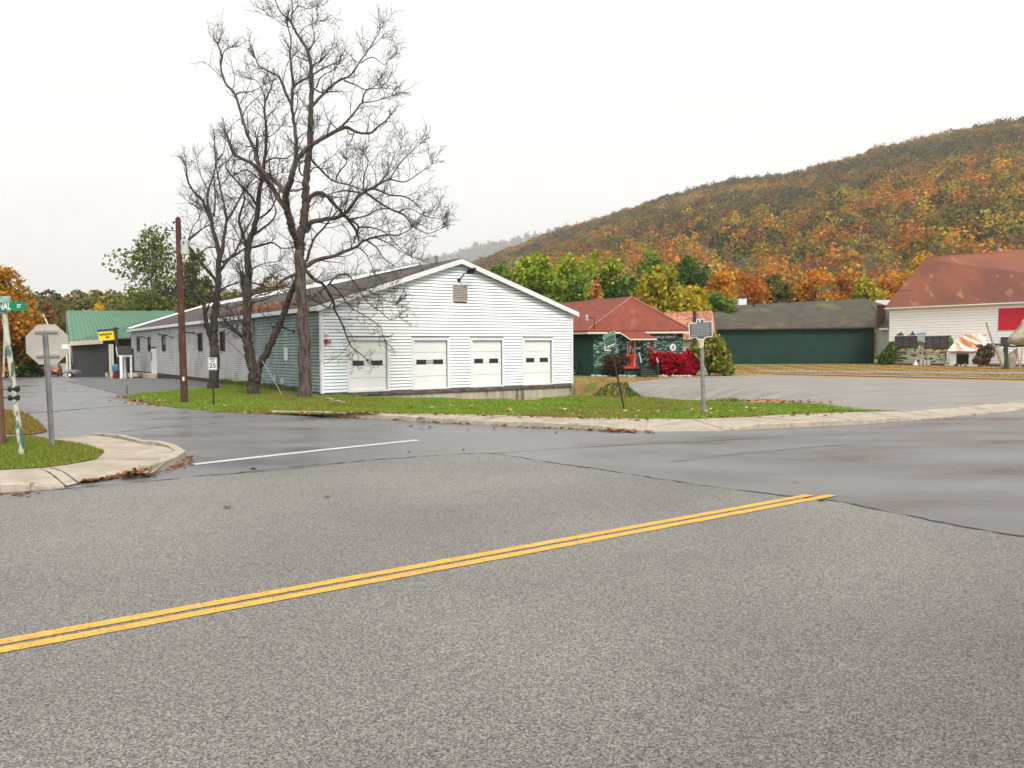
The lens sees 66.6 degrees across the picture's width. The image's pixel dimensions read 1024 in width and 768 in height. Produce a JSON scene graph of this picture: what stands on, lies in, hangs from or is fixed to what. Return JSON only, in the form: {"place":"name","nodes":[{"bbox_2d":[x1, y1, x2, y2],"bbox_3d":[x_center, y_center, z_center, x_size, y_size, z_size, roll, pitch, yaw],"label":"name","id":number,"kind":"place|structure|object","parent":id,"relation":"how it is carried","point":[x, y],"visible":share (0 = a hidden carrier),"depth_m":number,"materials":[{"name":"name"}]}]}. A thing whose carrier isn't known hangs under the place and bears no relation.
{"place":"outdoors","nodes":[
{"label":"outdoors","id":0,"kind":"place"},
{"bbox_2d":[4,408,46,433],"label":"dry grass","id":1,"kind":"structure","parent":0,"point":[27,423],"depth_m":20.81,"materials":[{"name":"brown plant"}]},
{"bbox_2d":[0,434,103,468],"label":"lawn","id":2,"kind":"structure","parent":0,"point":[48,465],"depth_m":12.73,"materials":[{"name":"plant"}]},
{"bbox_2d":[0,351,19,444],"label":"utility pole","id":3,"kind":"object","parent":2,"relation":"on","point":[2,420],"visible":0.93,"depth_m":15.20,"materials":[{"name":"brown wood"}]},
{"bbox_2d":[0,296,26,455],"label":"street name sign","id":4,"kind":"object","parent":2,"relation":"on","point":[6,304],"visible":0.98,"depth_m":13.70,"materials":[{"name":"white metal"}]},
{"bbox_2d":[26,324,68,445],"bbox_3d":[-9.120,0.086,15.060,0.874,2.481,0.660,0,3,0],"label":"stop sign","id":5,"kind":"object","parent":2,"relation":"on","point":[47,345],"visible":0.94,"depth_m":15.30,"materials":[{"name":"metal"}]},
{"bbox_2d":[0,436,174,486],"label":"pavement","id":6,"kind":"structure","parent":0,"point":[117,456],"depth_m":12.79,"materials":[{"name":"concrete"}]},
{"bbox_2d":[0,453,1023,767],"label":"road","id":7,"kind":"structure","parent":0,"point":[816,633],"depth_m":5.55,"materials":[{"name":"grey asphalt"}]},
{"bbox_2d":[0,494,812,643],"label":"yellow line","id":8,"kind":"object","parent":7,"relation":"on","point":[135,617],"visible":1,"depth_m":6.70,"materials":[{"name":"paint"}]},
{"bbox_2d":[0,494,835,652],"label":"yellow line","id":9,"kind":"object","parent":7,"relation":"on","point":[159,620],"visible":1,"depth_m":6.58,"materials":[{"name":"paint"}]},
{"bbox_2d":[3,453,1023,536],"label":"road seam","id":10,"kind":"object","parent":7,"relation":"on","point":[600,469],"visible":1,"depth_m":11.19,"materials":[{"name":"black asphalt"}]},
{"bbox_2d":[0,375,1023,536],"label":"street","id":11,"kind":"structure","parent":0,"point":[967,471],"depth_m":15.40,"materials":[{"name":"grey asphalt"}]},
{"bbox_2d":[0,482,63,491],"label":"kerb","id":12,"kind":"structure","parent":11,"relation":"on","point":[16,486],"depth_m":11.12,"materials":[{"name":"concrete"}]},
{"bbox_2d":[39,363,62,376],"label":"parked car","id":13,"kind":"object","parent":11,"relation":"on","point":[56,369],"visible":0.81,"depth_m":78.98,"materials":[{"name":"red paint"}]},
{"bbox_2d":[97,327,119,372],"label":"hanging shop sign","id":14,"kind":"object","parent":11,"relation":"on","point":[105,336],"visible":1,"depth_m":65.78,"materials":[{"name":"yellow metal"}]},
{"bbox_2d":[92,433,141,442],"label":"kerb","id":15,"kind":"structure","parent":11,"relation":"on","point":[127,438],"depth_m":17.00,"materials":[{"name":"concrete"}]},
{"bbox_2d":[64,310,174,377],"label":"green roofed shop","id":16,"kind":"structure","parent":11,"relation":"on","point":[89,354],"depth_m":75.13,"materials":[{"name":"metal"}]},
{"bbox_2d":[116,346,145,377],"bbox_3d":[-32.129,-1.830,64.710,2.234,2.659,4.530,0,3,0],"label":"entrance canopy","id":17,"kind":"object","parent":11,"relation":"on","point":[125,354],"visible":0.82,"depth_m":64.52,"materials":[{"name":"grey"}]},
{"bbox_2d":[123,349,133,372],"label":"doorway","id":18,"kind":"structure","parent":17,"relation":"in","point":[132,350],"depth_m":66.49,"materials":[{"name":"white glass"}]},
{"bbox_2d":[67,378,226,395],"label":"driveway","id":19,"kind":"structure","parent":11,"relation":"on","point":[134,385],"depth_m":44.79,"materials":[{"name":"grey asphalt"}]},
{"bbox_2d":[137,440,183,450],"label":"kerb","id":20,"kind":"structure","parent":11,"relation":"on","point":[174,447],"depth_m":15.62,"materials":[{"name":"concrete"}]},
{"bbox_2d":[138,450,185,474],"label":"kerb","id":21,"kind":"structure","parent":11,"relation":"on","point":[179,456],"depth_m":13.14,"materials":[{"name":"concrete"}]},
{"bbox_2d":[166,216,188,402],"bbox_3d":[-12.411,-2.603,29.126,0.820,7.244,0.314,0,3,8],"label":"utility pole","id":22,"kind":"object","parent":11,"relation":"on","point":[182,246],"visible":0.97,"depth_m":29.04,"materials":[{"name":"brown wood"}]},
{"bbox_2d":[0,449,464,507],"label":"fallen leaves","id":23,"kind":"object","parent":11,"relation":"on","point":[124,474],"visible":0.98,"depth_m":12.17,"materials":[{"name":"brown plant"}]},
{"bbox_2d":[193,440,418,464],"bbox_3d":[-3.813,1.306,15.293,4.857,0.001,0.253,-3,4,-44],"label":"stop line","id":24,"kind":"object","parent":11,"relation":"on","point":[300,452],"visible":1,"depth_m":15.03,"materials":[{"name":"white paint"}]},
{"bbox_2d":[127,256,578,400],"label":"warehouse","id":25,"kind":"structure","parent":11,"relation":"on","point":[479,331],"depth_m":39.24,"materials":[{"name":"white wood"}]},
{"bbox_2d":[151,349,156,373],"bbox_3d":[-29.479,-1.886,64.184,0.052,2.040,1.985,-2,3,-35],"label":"side door","id":26,"kind":"structure","parent":25,"relation":"in","point":[153,351],"depth_m":64.06,"materials":[{"name":"white paint"}]},
{"bbox_2d":[226,291,336,314],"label":"roof leaves","id":27,"kind":"object","parent":25,"relation":"on","point":[262,307],"visible":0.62,"depth_m":42.61,"materials":[{"name":"brown plant"}]},
{"bbox_2d":[350,340,386,390],"bbox_3d":[-6.711,-0.868,36.230,1.834,2.315,0.150,-2,3,-34],"label":"roller door","id":28,"kind":"structure","parent":25,"relation":"in","point":[374,379],"depth_m":36.19,"materials":[{"name":"beige metal"}]},
{"bbox_2d":[414,340,446,387],"bbox_3d":[-4.024,-0.971,38.061,1.807,2.315,0.150,-2,3,-34],"label":"roller door","id":29,"kind":"structure","parent":25,"relation":"in","point":[429,355],"depth_m":38.01,"materials":[{"name":"beige metal"}]},
{"bbox_2d":[472,340,500,385],"bbox_3d":[-1.337,-1.075,39.892,1.776,2.315,0.150,-2,3,-34],"label":"roller door","id":30,"kind":"structure","parent":25,"relation":"in","point":[486,353],"depth_m":39.85,"materials":[{"name":"beige metal"}]},
{"bbox_2d":[525,340,550,383],"bbox_3d":[1.315,-1.177,41.700,1.762,2.315,0.150,-2,3,-34],"label":"roller door","id":31,"kind":"structure","parent":25,"relation":"in","point":[537,352],"depth_m":41.66,"materials":[{"name":"beige metal"}]},
{"bbox_2d":[272,410,603,429],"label":"kerb","id":32,"kind":"structure","parent":11,"relation":"on","point":[496,422],"depth_m":20.46,"materials":[{"name":"concrete"}]},
{"bbox_2d":[123,395,825,499],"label":"fallen leaves","id":33,"kind":"object","parent":11,"relation":"on","point":[625,410],"visible":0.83,"depth_m":23.53,"materials":[{"name":"brown plant"}]},
{"bbox_2d":[602,412,1005,431],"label":"kerb","id":34,"kind":"structure","parent":11,"relation":"on","point":[792,424],"depth_m":19.23,"materials":[{"name":"concrete"}]},
{"bbox_2d":[0,0,1023,297],"label":"sky","id":35,"kind":"structure","parent":0,"point":[546,114],"materials":[{"name":"white"}]},
{"bbox_2d":[135,359,1008,418],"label":"lawn","id":36,"kind":"structure","parent":0,"point":[706,373],"depth_m":29.50,"materials":[{"name":"grass"}]},
{"bbox_2d":[208,358,216,404],"bbox_3d":[-10.659,-0.038,27.843,0.322,1.814,0.084,0,3,0],"label":"speed limit sign","id":37,"kind":"object","parent":36,"relation":"on","point":[212,364],"visible":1,"depth_m":27.78,"materials":[{"name":"white metal"}]},
{"bbox_2d":[162,122,271,388],"bbox_3d":[-14.724,-6.423,39.634,5.141,13.852,4.266,0,3,0],"label":"bare tree","id":38,"kind":"object","parent":36,"relation":"on","point":[212,335],"visible":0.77,"depth_m":39.21,"materials":[{"name":"brown plant"}]},
{"bbox_2d":[207,49,314,394],"bbox_3d":[-10.936,-6.701,33.832,4.617,14.920,4.395,-1,3,-20],"label":"bare tree","id":39,"kind":"object","parent":36,"relation":"on","point":[252,364],"visible":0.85,"depth_m":33.69,"materials":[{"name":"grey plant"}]},
{"bbox_2d":[219,378,316,393],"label":"weeds","id":40,"kind":"object","parent":36,"relation":"on","point":[272,386],"visible":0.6,"depth_m":39.13,"materials":[{"name":"green plant"}]},
{"bbox_2d":[193,0,457,397],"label":"bare tree","id":41,"kind":"object","parent":36,"relation":"on","point":[304,227],"visible":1,"depth_m":31.28,"materials":[{"name":"brown plant"}]},
{"bbox_2d":[109,394,848,435],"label":"fallen leaves","id":42,"kind":"object","parent":36,"relation":"on","point":[581,417],"depth_m":22.28,"materials":[{"name":"brown plant"}]},
{"bbox_2d":[124,384,896,419],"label":"grass","id":43,"kind":"structure","parent":36,"relation":"on","point":[651,406],"depth_m":26.45,"materials":[{"name":"green plant"}]},
{"bbox_2d":[603,331,624,412],"bbox_3d":[3.049,-0.356,23.267,0.696,2.472,0.075,0,3,0],"label":"direction sign","id":44,"kind":"object","parent":36,"relation":"on","point":[610,340],"visible":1,"depth_m":23.20,"materials":[{"name":"green metal"}]},
{"bbox_2d":[603,353,631,376],"bbox_3d":[7.055,-1.270,51.967,1.984,1.614,1.542,0,3,0],"label":"bush","id":45,"kind":"object","parent":36,"relation":"on","point":[609,368],"visible":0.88,"depth_m":51.74,"materials":[{"name":"brown plant"}]},
{"bbox_2d":[688,319,712,412],"bbox_3d":[5.384,-0.440,22.604,0.685,2.878,0.793,0,3,0],"label":"historical marker","id":46,"kind":"object","parent":36,"relation":"on","point":[700,330],"visible":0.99,"depth_m":22.22,"materials":[{"name":"metal"}]},
{"bbox_2d":[575,363,1023,396],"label":"dry verge","id":47,"kind":"structure","parent":36,"relation":"on","point":[587,391],"depth_m":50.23,"materials":[{"name":"brown plant"}]},
{"bbox_2d":[593,382,642,397],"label":"weeds","id":48,"kind":"object","parent":47,"relation":"on","point":[627,387],"visible":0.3,"depth_m":41.93,"materials":[{"name":"green plant"}]},
{"bbox_2d":[623,352,660,376],"bbox_3d":[8.786,-1.306,51.857,2.602,1.642,2.543,0,3,0],"label":"entrance porch","id":49,"kind":"object","parent":47,"relation":"on","point":[639,370],"visible":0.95,"depth_m":51.88,"materials":[{"name":"red"}]},
{"bbox_2d":[648,351,673,374],"bbox_3d":[9.931,-1.318,51.673,1.720,1.703,1.753,1,3,30],"label":"red bush","id":50,"kind":"object","parent":47,"relation":"on","point":[664,360],"visible":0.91,"depth_m":51.26,"materials":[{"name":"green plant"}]},
{"bbox_2d":[665,351,692,374],"bbox_3d":[10.942,-1.329,51.875,2.107,1.692,1.818,0,3,0],"label":"red bush","id":51,"kind":"object","parent":47,"relation":"on","point":[680,363],"visible":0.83,"depth_m":51.48,"materials":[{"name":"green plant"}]},
{"bbox_2d":[682,348,699,374],"bbox_3d":[11.723,-1.455,52.152,2.032,1.903,1.290,0,3,0],"label":"red bush","id":52,"kind":"object","parent":47,"relation":"on","point":[695,366],"visible":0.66,"depth_m":51.82,"materials":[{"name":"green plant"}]},
{"bbox_2d":[688,333,731,374],"bbox_3d":[13.305,-2.095,52.195,2.933,3.151,1.969,-1,3,-10],"label":"bush","id":53,"kind":"object","parent":47,"relation":"on","point":[715,347],"visible":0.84,"depth_m":51.65,"materials":[{"name":"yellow plant"}]},
{"bbox_2d":[709,357,734,375],"bbox_3d":[13.969,-1.204,52.066,1.867,1.394,1.746,0,3,0],"label":"bush","id":54,"kind":"object","parent":47,"relation":"on","point":[723,367],"visible":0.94,"depth_m":51.49,"materials":[{"name":"green plant"}]},
{"bbox_2d":[735,370,1023,373],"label":"dirt path","id":55,"kind":"structure","parent":47,"relation":"on","point":[886,372],"depth_m":55.87,"materials":[{"name":"brown soil"}]},
{"bbox_2d":[878,341,898,364],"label":"bush","id":56,"kind":"object","parent":47,"relation":"on","point":[888,354],"visible":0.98,"depth_m":77.29,"materials":[{"name":"green plant"}]},
{"bbox_2d":[771,373,1023,379],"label":"railway track","id":57,"kind":"structure","parent":47,"relation":"on","point":[949,377],"depth_m":47.88,"materials":[{"name":"brown"}]},
{"bbox_2d":[972,343,995,365],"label":"bush","id":58,"kind":"object","parent":47,"relation":"on","point":[985,355],"visible":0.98,"depth_m":70.01,"materials":[{"name":"brown plant"}]},
{"bbox_2d":[869,300,889,363],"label":"annex","id":59,"kind":"object","parent":36,"relation":"on","point":[881,323],"visible":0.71,"depth_m":81.72,"materials":[{"name":"grey"}]},
{"bbox_2d":[985,319,1023,368],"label":"canvas sculpture","id":60,"kind":"object","parent":36,"relation":"on","point":[1005,358],"visible":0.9,"depth_m":61.91,"materials":[{"name":"beige fabric"}]},
{"bbox_2d":[358,401,1023,429],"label":"pavement","id":61,"kind":"structure","parent":0,"point":[677,424],"depth_m":20.33,"materials":[{"name":"concrete"}]},
{"bbox_2d":[575,169,1023,303],"bbox_3d":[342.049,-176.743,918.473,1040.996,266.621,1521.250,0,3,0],"label":"mountain","id":62,"kind":"structure","parent":0,"point":[868,264],"depth_m":355.46,"materials":[{"name":"orange plant"}]},
{"bbox_2d":[471,115,1023,301],"bbox_3d":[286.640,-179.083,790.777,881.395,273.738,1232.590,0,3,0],"label":"autumn forest","id":63,"kind":"object","parent":62,"relation":"on","point":[916,174],"visible":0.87,"depth_m":504.14,"materials":[{"name":"orange plant"}]},
{"bbox_2d":[627,376,1023,410],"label":"parking lot","id":64,"kind":"structure","parent":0,"point":[894,394],"depth_m":35.43,"materials":[{"name":"asphalt"}]},
{"bbox_3d":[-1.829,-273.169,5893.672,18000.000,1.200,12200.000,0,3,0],"label":"ground","id":65,"kind":"structure","parent":0,"visible":0},
{"bbox_2d":[0,264,40,377],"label":"tree","id":66,"kind":"object","parent":65,"relation":"on","point":[21,324],"visible":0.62,"depth_m":73.50,"materials":[{"name":"orange plant"}]},
{"bbox_2d":[2,338,43,376],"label":"tree","id":67,"kind":"object","parent":65,"relation":"on","point":[25,371],"visible":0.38,"depth_m":75.43,"materials":[{"name":"green plant"}]},
{"bbox_2d":[21,298,46,375],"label":"tree","id":68,"kind":"object","parent":65,"relation":"on","point":[32,303],"visible":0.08,"depth_m":83.49,"materials":[{"name":"orange plant"}]},
{"bbox_2d":[38,300,58,323],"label":"tree","id":69,"kind":"object","parent":65,"relation":"on","point":[48,313],"visible":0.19,"depth_m":107.77,"materials":[{"name":"brown plant"}]},
{"bbox_2d":[48,303,74,337],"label":"tree","id":70,"kind":"object","parent":65,"relation":"on","point":[60,322],"visible":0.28,"depth_m":116.81,"materials":[{"name":"green plant"}]},
{"bbox_2d":[102,223,206,310],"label":"tree","id":71,"kind":"object","parent":65,"relation":"on","point":[152,269],"visible":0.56,"depth_m":89.70,"materials":[{"name":"green plant"}]},
{"bbox_2d":[175,248,213,312],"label":"tree","id":72,"kind":"object","parent":65,"relation":"on","point":[193,263],"visible":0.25,"depth_m":94.99,"materials":[{"name":"green plant"}]},
{"bbox_2d":[256,273,286,293],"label":"tree","id":73,"kind":"object","parent":65,"relation":"on","point":[269,284],"visible":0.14,"depth_m":95.29,"materials":[{"name":"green plant"}]},
{"bbox_2d":[488,262,512,280],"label":"tree","id":74,"kind":"object","parent":65,"relation":"on","point":[503,271],"visible":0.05,"depth_m":94.47,"materials":[{"name":"green plant"}]},
{"bbox_2d":[510,251,565,302],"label":"tree","id":75,"kind":"object","parent":65,"relation":"on","point":[533,274],"visible":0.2,"depth_m":88.23,"materials":[{"name":"green plant"}]},
{"bbox_2d":[547,251,589,301],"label":"tree","id":76,"kind":"object","parent":65,"relation":"on","point":[565,269],"visible":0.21,"depth_m":101.12,"materials":[{"name":"green plant"}]},
{"bbox_2d":[561,273,589,302],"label":"tree","id":77,"kind":"object","parent":65,"relation":"on","point":[575,287],"visible":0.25,"depth_m":82.51,"materials":[{"name":"green plant"}]},
{"bbox_2d":[578,283,603,300],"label":"tree","id":78,"kind":"object","parent":65,"relation":"on","point":[586,293],"visible":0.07,"depth_m":79.39,"materials":[{"name":"green plant"}]},
{"bbox_2d":[587,277,603,299],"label":"tree","id":79,"kind":"object","parent":65,"relation":"on","point":[597,292],"visible":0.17,"depth_m":77.35,"materials":[{"name":"orange plant"}]},
{"bbox_2d":[578,250,615,290],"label":"tree","id":80,"kind":"object","parent":65,"relation":"on","point":[592,267],"visible":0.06,"depth_m":110.18,"materials":[{"name":"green plant"}]},
{"bbox_2d":[594,256,637,298],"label":"tree","id":81,"kind":"object","parent":65,"relation":"on","point":[619,285],"visible":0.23,"depth_m":89.98,"materials":[{"name":"green plant"}]},
{"bbox_2d":[561,296,688,375],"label":"depot building","id":82,"kind":"structure","parent":65,"relation":"on","point":[633,323],"depth_m":53.15,"materials":[{"name":"red"}]},
{"bbox_2d":[633,248,664,300],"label":"tree","id":83,"kind":"object","parent":65,"relation":"on","point":[653,260],"visible":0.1,"depth_m":116.89,"materials":[{"name":"green plant"}]},
{"bbox_2d":[631,263,707,312],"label":"tree","id":84,"kind":"object","parent":65,"relation":"on","point":[658,280],"visible":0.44,"depth_m":72.39,"materials":[{"name":"yellow plant"}]},
{"bbox_2d":[655,255,712,300],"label":"tree","id":85,"kind":"object","parent":65,"relation":"on","point":[685,277],"visible":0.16,"depth_m":105.25,"materials":[{"name":"green plant"}]},
{"bbox_2d":[664,311,715,369],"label":"tin roof shed","id":86,"kind":"structure","parent":65,"relation":"on","point":[682,317],"depth_m":68.38,"materials":[{"name":"orange"}]},
{"bbox_2d":[686,284,717,331],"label":"tree","id":87,"kind":"object","parent":65,"relation":"on","point":[701,294],"visible":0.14,"depth_m":77.07,"materials":[{"name":"yellow plant"}]},
{"bbox_2d":[698,270,739,308],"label":"tree","id":88,"kind":"object","parent":65,"relation":"on","point":[723,282],"visible":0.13,"depth_m":104.74,"materials":[{"name":"orange plant"}]},
{"bbox_2d":[707,289,737,312],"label":"tree","id":89,"kind":"object","parent":65,"relation":"on","point":[716,300],"visible":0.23,"depth_m":90.84,"materials":[{"name":"green plant"}]},
{"bbox_2d":[724,272,774,304],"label":"tree","id":90,"kind":"object","parent":65,"relation":"on","point":[753,290],"visible":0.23,"depth_m":109.72,"materials":[{"name":"orange plant"}]},
{"bbox_2d":[755,273,793,303],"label":"tree","id":91,"kind":"object","parent":65,"relation":"on","point":[778,289],"visible":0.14,"depth_m":116.50,"materials":[{"name":"green plant"}]},
{"bbox_2d":[713,298,876,363],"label":"long shed","id":92,"kind":"structure","parent":65,"relation":"on","point":[827,332],"depth_m":85.52,"materials":[{"name":"teal"}]},
{"bbox_2d":[790,266,847,301],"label":"tree","id":93,"kind":"object","parent":65,"relation":"on","point":[815,276],"visible":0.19,"depth_m":116.55,"materials":[{"name":"orange plant"}]},
{"bbox_2d":[827,272,860,299],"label":"tree","id":94,"kind":"object","parent":65,"relation":"on","point":[846,284],"visible":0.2,"depth_m":122.55,"materials":[{"name":"orange plant"}]},
{"bbox_2d":[847,278,888,358],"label":"tree","id":95,"kind":"object","parent":65,"relation":"on","point":[864,287],"visible":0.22,"depth_m":112.00,"materials":[{"name":"yellow plant"}]},
{"bbox_2d":[874,277,901,299],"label":"tree","id":96,"kind":"object","parent":65,"relation":"on","point":[886,284],"visible":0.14,"depth_m":118.28,"materials":[{"name":"orange plant"}]},
{"bbox_2d":[892,272,907,292],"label":"tree","id":97,"kind":"object","parent":65,"relation":"on","point":[901,280],"visible":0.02,"depth_m":125.39,"materials":[{"name":"orange plant"}]},
{"bbox_2d":[905,254,925,277],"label":"tree","id":98,"kind":"object","parent":65,"relation":"on","point":[918,259],"visible":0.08,"depth_m":103.33,"materials":[{"name":"yellow plant"}]},
{"bbox_2d":[884,245,1023,365],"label":"barn","id":99,"kind":"structure","parent":65,"relation":"on","point":[937,306],"depth_m":74.66,"materials":[{"name":"white siding"},{"name":"rusty red metal roofing"}]},
{"bbox_2d":[895,336,916,347],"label":"window","id":100,"kind":"structure","parent":99,"relation":"in","point":[903,341],"depth_m":77.41,"materials":[{"name":"grey glass"}]},
{"bbox_2d":[925,336,947,347],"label":"window","id":101,"kind":"structure","parent":99,"relation":"in","point":[930,341],"depth_m":75.12,"materials":[{"name":"grey glass"}]},
{"bbox_2d":[947,334,985,364],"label":"lean to shed","id":102,"kind":"object","parent":65,"relation":"on","point":[963,349],"visible":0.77,"depth_m":71.38,"materials":[{"name":"white"}]},
{"bbox_2d":[956,355,968,364],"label":"doorway","id":103,"kind":"structure","parent":102,"relation":"in","point":[960,359],"depth_m":71.05,"materials":[{"name":"black glass"}]},
{"bbox_3d":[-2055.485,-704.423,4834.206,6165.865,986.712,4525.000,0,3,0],"label":"far mountain","id":104,"kind":"structure","parent":0,"visible":0},
{"bbox_2d":[169,215,604,295],"bbox_3d":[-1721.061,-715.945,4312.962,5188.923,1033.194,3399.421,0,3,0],"label":"forest","id":105,"kind":"object","parent":104,"relation":"on","point":[476,250],"visible":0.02,"depth_m":5741.10,"materials":[{"name":"grey plant"}]},
{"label":"hill","id":106,"kind":"structure","parent":0,"visible":0},
{"bbox_2d":[20,284,284,327],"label":"hill forest","id":107,"kind":"object","parent":106,"relation":"on","point":[78,300],"visible":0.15,"depth_m":253.68,"materials":[{"name":"green plant"}]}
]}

